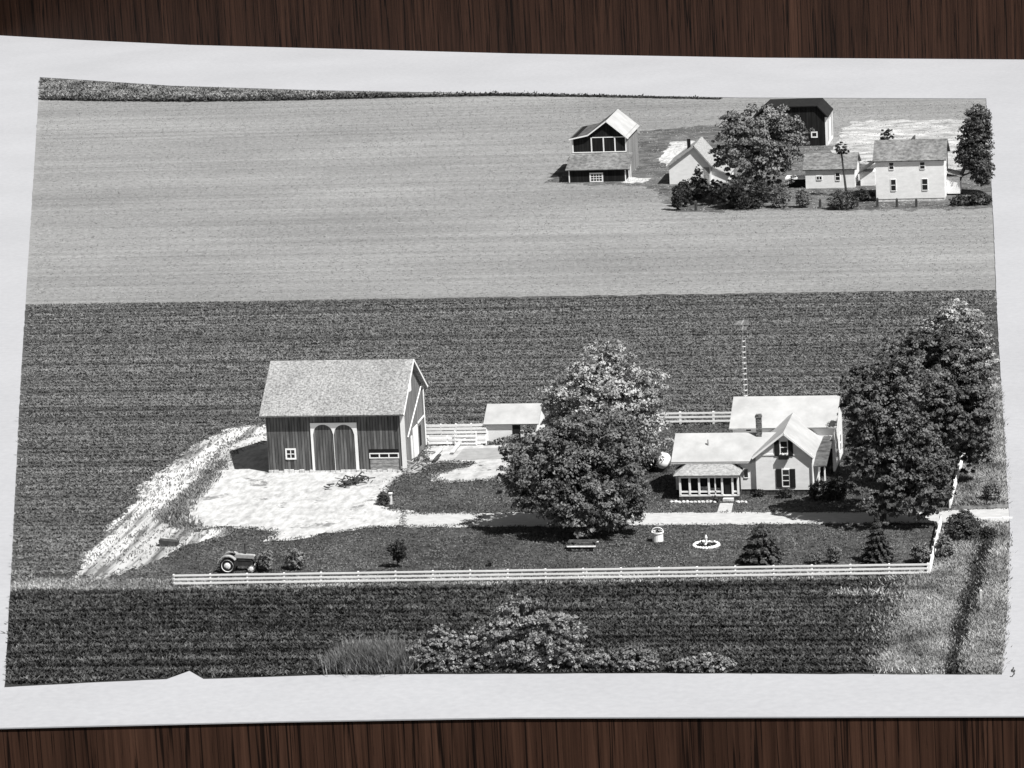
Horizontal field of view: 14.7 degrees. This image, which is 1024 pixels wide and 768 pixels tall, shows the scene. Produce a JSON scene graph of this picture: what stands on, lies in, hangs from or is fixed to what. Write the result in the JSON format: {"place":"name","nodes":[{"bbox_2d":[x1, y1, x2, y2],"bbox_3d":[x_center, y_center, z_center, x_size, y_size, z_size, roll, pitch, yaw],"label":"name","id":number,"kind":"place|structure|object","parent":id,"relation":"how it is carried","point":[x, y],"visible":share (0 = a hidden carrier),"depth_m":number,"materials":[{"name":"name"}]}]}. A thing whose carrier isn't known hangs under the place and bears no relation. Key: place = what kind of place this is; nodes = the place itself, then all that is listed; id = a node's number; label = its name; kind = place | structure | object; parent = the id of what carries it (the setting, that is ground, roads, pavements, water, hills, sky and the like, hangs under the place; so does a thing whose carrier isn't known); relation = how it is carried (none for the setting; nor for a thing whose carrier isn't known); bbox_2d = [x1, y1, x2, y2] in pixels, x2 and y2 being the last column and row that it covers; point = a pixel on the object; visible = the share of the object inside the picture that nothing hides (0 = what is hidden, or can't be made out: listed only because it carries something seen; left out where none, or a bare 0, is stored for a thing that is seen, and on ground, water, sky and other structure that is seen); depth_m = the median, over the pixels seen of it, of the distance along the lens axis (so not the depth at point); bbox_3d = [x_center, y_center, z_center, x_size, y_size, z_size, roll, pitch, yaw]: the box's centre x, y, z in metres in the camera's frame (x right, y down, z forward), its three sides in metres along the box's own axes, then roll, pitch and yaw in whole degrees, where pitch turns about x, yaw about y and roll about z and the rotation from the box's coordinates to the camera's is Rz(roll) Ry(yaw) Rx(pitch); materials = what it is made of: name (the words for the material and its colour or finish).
{"place":"outdoors","nodes":[
{"label":"outdoors","id":0,"kind":"place"},
{"bbox_2d":[65,426,265,577],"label":"dirt track","id":1,"kind":"structure","parent":0,"point":[146,558],"depth_m":344.52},
{"bbox_2d":[76,428,261,568],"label":"track weeds","id":2,"kind":"object","parent":1,"relation":"on","point":[155,494],"visible":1,"depth_m":349.79,"materials":[{"name":"grey plant"}]},
{"bbox_2d":[159,538,178,546],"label":"feed trough","id":3,"kind":"object","parent":1,"relation":"on","point":[164,542],"visible":1,"depth_m":338.48,"materials":[{"name":"grey wood"}]},
{"bbox_2d":[38,78,415,98],"bbox_3d":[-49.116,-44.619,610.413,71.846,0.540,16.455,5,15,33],"label":"rough grass","id":4,"kind":"structure","parent":0,"point":[60,87],"depth_m":613.57,"materials":[{"name":"grey plant"}]},
{"bbox_2d":[45,95,718,101],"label":"dark bank","id":5,"kind":"structure","parent":0,"point":[289,99],"depth_m":599.14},
{"bbox_2d":[38,90,722,101],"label":"hedge","id":6,"kind":"object","parent":5,"relation":"on","point":[234,98],"visible":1,"depth_m":597.42,"materials":[{"name":"black plant"}]},
{"bbox_2d":[1,575,911,686],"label":"front field","id":7,"kind":"structure","parent":0,"point":[12,684],"depth_m":299.69,"materials":[{"name":"black plant"}]},
{"bbox_2d":[311,634,424,676],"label":"tall reeds","id":8,"kind":"object","parent":7,"relation":"on","point":[361,656],"visible":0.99,"depth_m":298.39,"materials":[{"name":"grey plant"}]},
{"bbox_2d":[405,624,491,671],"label":"bush","id":9,"kind":"object","parent":7,"relation":"on","point":[451,656],"visible":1,"depth_m":297.36,"materials":[{"name":"grey plant"}]},
{"bbox_2d":[457,593,587,672],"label":"bush","id":10,"kind":"object","parent":7,"relation":"on","point":[556,645],"visible":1,"depth_m":295.88,"materials":[{"name":"grey plant"}]},
{"bbox_2d":[584,644,659,671],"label":"bush","id":11,"kind":"object","parent":7,"relation":"on","point":[620,659],"visible":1,"depth_m":294.87,"materials":[{"name":"grey plant"}]},
{"bbox_2d":[667,652,736,672],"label":"bush","id":12,"kind":"object","parent":7,"relation":"on","point":[700,662],"visible":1,"depth_m":293.66,"materials":[{"name":"grey plant"}]},
{"bbox_2d":[830,586,887,597],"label":"straw patch","id":13,"kind":"object","parent":7,"relation":"on","point":[854,594],"visible":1,"depth_m":312.15,"materials":[{"name":"grey plant"}]},
{"bbox_2d":[6,290,1005,677],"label":"dark field","id":14,"kind":"structure","parent":0,"point":[420,328],"depth_m":405.76,"materials":[{"name":"grey plant"}]},
{"bbox_2d":[152,457,231,528],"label":"yard weeds","id":15,"kind":"object","parent":14,"relation":"on","point":[198,489],"visible":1,"depth_m":353.32,"materials":[{"name":"grey plant"}]},
{"bbox_2d":[259,359,427,472],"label":"barn","id":16,"kind":"structure","parent":14,"relation":"on","point":[344,415],"depth_m":361.82,"materials":[{"name":"grey wood"}]},
{"bbox_2d":[285,448,295,459],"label":"window","id":17,"kind":"structure","parent":16,"relation":"in","point":[290,453],"depth_m":362.24,"materials":[{"name":"white paint"}]},
{"bbox_2d":[313,425,334,470],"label":"door","id":18,"kind":"structure","parent":16,"relation":"in","point":[323,440],"depth_m":361.62,"materials":[{"name":"grey wood"}]},
{"bbox_2d":[334,425,355,470],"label":"door","id":19,"kind":"structure","parent":16,"relation":"in","point":[344,441],"depth_m":361.18,"materials":[{"name":"grey wood"}]},
{"bbox_2d":[369,453,398,470],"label":"garage door","id":20,"kind":"structure","parent":16,"relation":"in","point":[384,464],"depth_m":360.82,"materials":[{"name":"white paint"}]},
{"bbox_2d":[369,449,399,469],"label":"doorway","id":21,"kind":"structure","parent":16,"relation":"in","point":[370,450],"depth_m":360.65,"materials":[{"name":"white wood"}]},
{"bbox_2d":[410,424,418,460],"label":"sliding door","id":22,"kind":"structure","parent":16,"relation":"in","point":[414,440],"depth_m":365.43,"materials":[{"name":"white paint"}]},
{"bbox_2d":[916,298,1000,452],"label":"maple tree","id":23,"kind":"object","parent":14,"relation":"on","point":[949,313],"visible":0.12,"depth_m":353.43,"materials":[{"name":"grey plant"}]},
{"bbox_2d":[6,93,1009,728],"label":"ground","id":24,"kind":"structure","parent":0,"point":[402,169],"depth_m":491.26,"materials":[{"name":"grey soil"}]},
{"bbox_2d":[179,433,461,540],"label":"farmyard","id":25,"kind":"structure","parent":24,"relation":"on","point":[249,489],"depth_m":352.51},
{"bbox_2d":[324,471,374,489],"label":"brush pile","id":26,"kind":"object","parent":25,"relation":"on","point":[357,479],"visible":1,"depth_m":356.67,"materials":[{"name":"grey wood"}]},
{"bbox_2d":[401,456,426,474],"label":"scrap heap","id":27,"kind":"object","parent":25,"relation":"on","point":[415,467],"visible":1,"depth_m":360.51,"materials":[{"name":"grey wood"}]},
{"bbox_2d":[10,570,913,591],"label":"grass strip","id":28,"kind":"object","parent":24,"relation":"on","point":[13,588],"depth_m":323.84,"materials":[{"name":"grey plant"}]},
{"bbox_2d":[10,567,934,591],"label":"strip weeds","id":29,"kind":"object","parent":28,"relation":"on","point":[49,582],"visible":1,"depth_m":323.28,"materials":[{"name":"grey plant"}]},
{"bbox_2d":[173,563,927,586],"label":"rail fence","id":30,"kind":"object","parent":28,"relation":"on","point":[545,574],"visible":1,"depth_m":320.65,"materials":[{"name":"white paint"}]},
{"bbox_2d":[423,442,513,483],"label":"barnyard","id":31,"kind":"structure","parent":24,"relation":"on","point":[484,468],"depth_m":361.19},
{"bbox_2d":[454,430,476,444],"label":"gate","id":32,"kind":"structure","parent":31,"relation":"on","point":[465,439],"depth_m":369.22,"materials":[{"name":"white paint"}]},
{"bbox_2d":[455,447,517,459],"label":"concrete pad","id":33,"kind":"object","parent":31,"relation":"on","point":[477,453],"visible":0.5,"depth_m":365.65,"materials":[{"name":"white concrete"}]},
{"bbox_2d":[717,503,732,512],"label":"footpath","id":34,"kind":"structure","parent":24,"relation":"on","point":[724,507],"depth_m":341.34,"materials":[{"name":"white concrete"}]},
{"bbox_2d":[545,125,992,212],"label":"yard","id":35,"kind":"structure","parent":24,"relation":"on","point":[664,140],"depth_m":505.10,"materials":[{"name":"grey plant"}]},
{"bbox_2d":[565,109,638,182],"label":"corn crib","id":36,"kind":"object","parent":35,"relation":"on","point":[605,150],"visible":1,"depth_m":512.54,"materials":[{"name":"grey wood"}]},
{"bbox_2d":[589,173,602,181],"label":"window","id":37,"kind":"structure","parent":36,"relation":"in","point":[594,177],"depth_m":510.83,"materials":[{"name":"white paint"}]},
{"bbox_2d":[671,185,683,210],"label":"bush","id":38,"kind":"object","parent":35,"relation":"on","point":[675,198],"visible":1,"depth_m":486.62,"materials":[{"name":"black plant"}]},
{"bbox_2d":[678,179,692,206],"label":"bush","id":39,"kind":"object","parent":35,"relation":"on","point":[684,185],"visible":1,"depth_m":488.87,"materials":[{"name":"black plant"}]},
{"bbox_2d":[685,164,709,199],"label":"bush","id":40,"kind":"object","parent":35,"relation":"on","point":[697,173],"visible":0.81,"depth_m":493.57,"materials":[{"name":"black plant"}]},
{"bbox_2d":[666,136,734,183],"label":"white cottage","id":41,"kind":"structure","parent":35,"relation":"on","point":[685,162],"depth_m":505.41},
{"bbox_2d":[693,174,771,208],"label":"bush","id":42,"kind":"object","parent":35,"relation":"on","point":[733,190],"visible":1,"depth_m":485.98,"materials":[{"name":"black plant"}]},
{"bbox_2d":[708,103,814,200],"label":"maple tree","id":43,"kind":"object","parent":35,"relation":"on","point":[769,156],"visible":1,"depth_m":487.80,"materials":[{"name":"grey plant"}]},
{"bbox_2d":[770,183,791,207],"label":"bush","id":44,"kind":"object","parent":35,"relation":"on","point":[782,190],"visible":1,"depth_m":484.59,"materials":[{"name":"grey plant"}]},
{"bbox_2d":[753,98,832,145],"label":"back barn","id":45,"kind":"structure","parent":35,"relation":"on","point":[816,114],"depth_m":529.96,"materials":[{"name":"grey wood"}]},
{"bbox_2d":[794,187,811,207],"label":"bush","id":46,"kind":"object","parent":35,"relation":"on","point":[800,201],"visible":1,"depth_m":483.91,"materials":[{"name":"grey plant"}]},
{"bbox_2d":[785,152,875,188],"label":"white bungalow","id":47,"kind":"object","parent":35,"relation":"on","point":[823,170],"visible":0.97,"depth_m":497.22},
{"bbox_2d":[834,142,848,193],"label":"leaning tree","id":48,"kind":"object","parent":35,"relation":"on","point":[841,152],"visible":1,"depth_m":489.62,"materials":[{"name":"black plant"}]},
{"bbox_2d":[826,189,859,208],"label":"bush","id":49,"kind":"object","parent":35,"relation":"on","point":[839,198],"visible":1,"depth_m":481.44,"materials":[{"name":"grey plant"}]},
{"bbox_2d":[855,189,875,201],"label":"bush","id":50,"kind":"object","parent":35,"relation":"on","point":[866,195],"visible":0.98,"depth_m":486.18,"materials":[{"name":"black plant"}]},
{"bbox_2d":[872,135,961,201],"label":"two storey house","id":51,"kind":"structure","parent":35,"relation":"on","point":[912,168],"depth_m":484.51,"materials":[{"name":"white wood"}]},
{"bbox_2d":[948,191,991,205],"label":"bush","id":52,"kind":"object","parent":35,"relation":"on","point":[973,198],"visible":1,"depth_m":479.58,"materials":[{"name":"black plant"}]},
{"bbox_2d":[950,104,995,194],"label":"oak tree","id":53,"kind":"object","parent":35,"relation":"on","point":[973,157],"visible":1,"depth_m":485.20,"materials":[{"name":"grey plant"}]},
{"bbox_2d":[892,389,1009,674],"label":"verge","id":54,"kind":"structure","parent":24,"relation":"on","point":[980,506],"depth_m":336.78,"materials":[{"name":"grey plant"}]},
{"bbox_2d":[844,564,965,675],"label":"stray grass","id":55,"kind":"structure","parent":54,"relation":"on","point":[889,613],"depth_m":305.08,"materials":[{"name":"grey plant"}]},
{"bbox_2d":[928,514,941,571],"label":"rail fence","id":56,"kind":"object","parent":54,"relation":"on","point":[932,555],"visible":0.94,"depth_m":322.76,"materials":[{"name":"white paint"}]},
{"bbox_2d":[867,519,1016,674],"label":"bank grass","id":57,"kind":"structure","parent":54,"relation":"on","point":[962,554],"depth_m":304.01,"materials":[{"name":"grey plant"}]},
{"bbox_2d":[934,535,954,557],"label":"bush","id":58,"kind":"object","parent":54,"relation":"on","point":[947,551],"visible":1,"depth_m":320.73,"materials":[{"name":"grey plant"}]},
{"bbox_2d":[917,562,972,673],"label":"pale bank grass","id":59,"kind":"structure","parent":54,"relation":"on","point":[929,671],"depth_m":301.82,"materials":[{"name":"grey plant"}]},
{"bbox_2d":[949,453,964,507],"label":"rail fence","id":60,"kind":"object","parent":54,"relation":"on","point":[955,481],"visible":0.65,"depth_m":343.88,"materials":[{"name":"white paint"}]},
{"bbox_2d":[942,508,984,540],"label":"bush","id":61,"kind":"object","parent":54,"relation":"on","point":[964,525],"visible":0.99,"depth_m":325.64,"materials":[{"name":"grey plant"}]},
{"bbox_2d":[958,445,995,464],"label":"bush","id":62,"kind":"object","parent":54,"relation":"on","point":[989,457],"visible":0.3,"depth_m":351.21,"materials":[{"name":"grey plant"}]},
{"bbox_2d":[947,384,1012,505],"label":"lane grass","id":63,"kind":"structure","parent":54,"relation":"on","point":[969,486],"depth_m":347.04,"materials":[{"name":"grey plant"}]},
{"bbox_2d":[979,526,997,538],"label":"bush","id":64,"kind":"object","parent":54,"relation":"on","point":[987,533],"visible":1,"depth_m":325.95,"materials":[{"name":"black plant"}]},
{"bbox_2d":[980,477,1002,499],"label":"bush","id":65,"kind":"object","parent":54,"relation":"on","point":[990,487],"visible":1,"depth_m":338.00,"materials":[{"name":"grey plant"}]},
{"bbox_2d":[973,558,1011,674],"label":"pale edge grass","id":66,"kind":"structure","parent":54,"relation":"on","point":[1007,583],"depth_m":299.84,"materials":[{"name":"grey plant"}]},
{"bbox_2d":[944,672,964,674],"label":"ditch","id":67,"kind":"object","parent":24,"relation":"in","point":[948,673],"visible":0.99,"depth_m":289.82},
{"bbox_2d":[939,526,998,673],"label":"ditch weeds","id":68,"kind":"object","parent":67,"relation":"on","point":[982,551],"visible":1,"depth_m":307.30,"materials":[{"name":"black plant"}]},
{"bbox_2d":[0,0,1023,767],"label":"wooden table","id":69,"kind":"object","parent":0,"point":[870,28],"visible":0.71,"depth_m":600.47,"materials":[{"name":"brown wood"}]},
{"bbox_2d":[0,35,1023,728],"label":"print margin","id":70,"kind":"object","parent":69,"relation":"on","point":[26,65],"visible":0.98,"depth_m":417.06,"materials":[{"name":"paper"}]},
{"bbox_2d":[60,422,1011,582],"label":"lawn","id":71,"kind":"structure","parent":0,"point":[524,547],"depth_m":333.43,"materials":[{"name":"grey plant"}]},
{"bbox_2d":[217,543,258,572],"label":"tractor","id":72,"kind":"object","parent":71,"relation":"on","point":[231,561],"visible":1,"depth_m":328.76,"materials":[{"name":"metal"}]},
{"bbox_2d":[257,549,275,571],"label":"shrub","id":73,"kind":"object","parent":71,"relation":"on","point":[265,560],"visible":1,"depth_m":328.37,"materials":[{"name":"grey plant"}]},
{"bbox_2d":[285,548,306,569],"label":"shrub","id":74,"kind":"object","parent":71,"relation":"on","point":[295,558],"visible":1,"depth_m":328.44,"materials":[{"name":"grey plant"}]},
{"bbox_2d":[377,491,389,505],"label":"shrub","id":75,"kind":"object","parent":71,"relation":"on","point":[382,500],"visible":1,"depth_m":348.58,"materials":[{"name":"grey plant"}]},
{"bbox_2d":[386,538,407,567],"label":"young tree","id":76,"kind":"object","parent":71,"relation":"on","point":[398,548],"visible":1,"depth_m":327.23,"materials":[{"name":"black plant"}]},
{"bbox_2d":[426,423,487,441],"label":"pen fence","id":77,"kind":"object","parent":71,"relation":"on","point":[459,427],"visible":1,"depth_m":370.87,"materials":[{"name":"white paint"}]},
{"bbox_2d":[427,434,486,445],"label":"pen fence","id":78,"kind":"object","parent":71,"relation":"on","point":[447,438],"visible":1,"depth_m":369.69,"materials":[{"name":"white paint"}]},
{"bbox_2d":[483,403,546,441],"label":"shed","id":79,"kind":"structure","parent":71,"relation":"on","point":[502,420],"depth_m":370.44,"materials":[{"name":"white wood"}]},
{"bbox_2d":[491,404,651,538],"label":"maple tree","id":80,"kind":"object","parent":71,"relation":"on","point":[570,493],"visible":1,"depth_m":333.32,"materials":[{"name":"grey plant"}]},
{"bbox_2d":[567,539,598,550],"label":"picnic table","id":81,"kind":"object","parent":71,"relation":"on","point":[592,541],"visible":1,"depth_m":330.08,"materials":[{"name":"grey wood"}]},
{"bbox_2d":[538,340,673,478],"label":"maple tree","id":82,"kind":"object","parent":71,"relation":"on","point":[614,387],"visible":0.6,"depth_m":350.89,"materials":[{"name":"grey plant"}]},
{"bbox_2d":[639,453,656,471],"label":"shrub","id":83,"kind":"object","parent":71,"relation":"on","point":[650,467],"visible":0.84,"depth_m":355.54,"materials":[{"name":"black plant"}]},
{"bbox_2d":[651,527,663,542],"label":"wishing well","id":84,"kind":"object","parent":71,"relation":"on","point":[657,535],"visible":1,"depth_m":331.28,"materials":[{"name":"white paint"}]},
{"bbox_2d":[656,452,670,472],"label":"gas tank","id":85,"kind":"object","parent":71,"relation":"on","point":[663,462],"visible":1,"depth_m":354.90,"materials":[{"name":"white metal"}]},
{"bbox_2d":[652,411,730,424],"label":"rail fence","id":86,"kind":"object","parent":71,"relation":"on","point":[713,417],"visible":0.62,"depth_m":372.82,"materials":[{"name":"white paint"}]},
{"bbox_2d":[692,535,719,548],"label":"flower bed","id":87,"kind":"object","parent":71,"relation":"on","point":[706,544],"visible":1,"depth_m":329.11,"materials":[{"name":"white paint"}]},
{"bbox_2d":[733,320,748,395],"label":"antenna mast","id":88,"kind":"object","parent":71,"relation":"on","point":[742,322],"visible":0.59,"depth_m":355.73,"materials":[{"name":"metal"}]},
{"bbox_2d":[671,395,844,500],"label":"farmhouse","id":89,"kind":"object","parent":71,"relation":"on","point":[770,445],"visible":0.97,"depth_m":346.08,"materials":[{"name":"white wood"}]},
{"bbox_2d":[782,469,789,486],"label":"window","id":90,"kind":"structure","parent":89,"relation":"in","point":[785,472],"depth_m":344.30,"materials":[{"name":"white paint"}]},
{"bbox_2d":[738,523,788,569],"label":"evergreen tree","id":91,"kind":"object","parent":71,"relation":"on","point":[767,547],"visible":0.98,"depth_m":321.87,"materials":[{"name":"grey plant"}]},
{"bbox_2d":[776,487,793,497],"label":"shrub","id":92,"kind":"object","parent":71,"relation":"on","point":[782,494],"visible":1,"depth_m":343.58,"materials":[{"name":"black plant"}]},
{"bbox_2d":[807,551,823,563],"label":"shrub","id":93,"kind":"object","parent":71,"relation":"on","point":[812,555],"visible":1,"depth_m":321.65,"materials":[{"name":"grey plant"}]},
{"bbox_2d":[806,476,849,500],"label":"shrub","id":94,"kind":"object","parent":71,"relation":"on","point":[832,487],"visible":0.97,"depth_m":341.85,"materials":[{"name":"black plant"}]},
{"bbox_2d":[826,545,841,562],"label":"shrub","id":95,"kind":"object","parent":71,"relation":"on","point":[834,557],"visible":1,"depth_m":321.57,"materials":[{"name":"grey plant"}]},
{"bbox_2d":[860,512,896,566],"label":"spruce tree","id":96,"kind":"object","parent":71,"relation":"on","point":[877,543],"visible":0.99,"depth_m":320.67,"materials":[{"name":"grey plant"}]},
{"bbox_2d":[837,354,956,524],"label":"maple tree","id":97,"kind":"object","parent":71,"relation":"on","point":[882,447],"visible":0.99,"depth_m":330.53,"materials":[{"name":"grey plant"}]},
{"bbox_2d":[909,542,931,563],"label":"shrub","id":98,"kind":"object","parent":71,"relation":"on","point":[919,551],"visible":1,"depth_m":320.05,"materials":[{"name":"grey plant"}]},
{"bbox_2d":[865,318,997,475],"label":"maple tree","id":99,"kind":"object","parent":71,"relation":"on","point":[958,427],"visible":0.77,"depth_m":341.66,"materials":[{"name":"grey plant"}]},
{"bbox_2d":[657,140,694,164],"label":"gravel","id":100,"kind":"structure","parent":0,"point":[673,148],"depth_m":532.34,"materials":[{"name":"white gravel"}]},
{"bbox_2d":[401,508,1009,527],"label":"driveway","id":101,"kind":"structure","parent":0,"point":[531,519],"depth_m":338.02,"materials":[{"name":"white gravel"}]},
{"bbox_2d":[831,119,989,169],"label":"gravel yard","id":102,"kind":"structure","parent":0,"point":[952,129],"depth_m":536.65,"materials":[{"name":"white gravel"}]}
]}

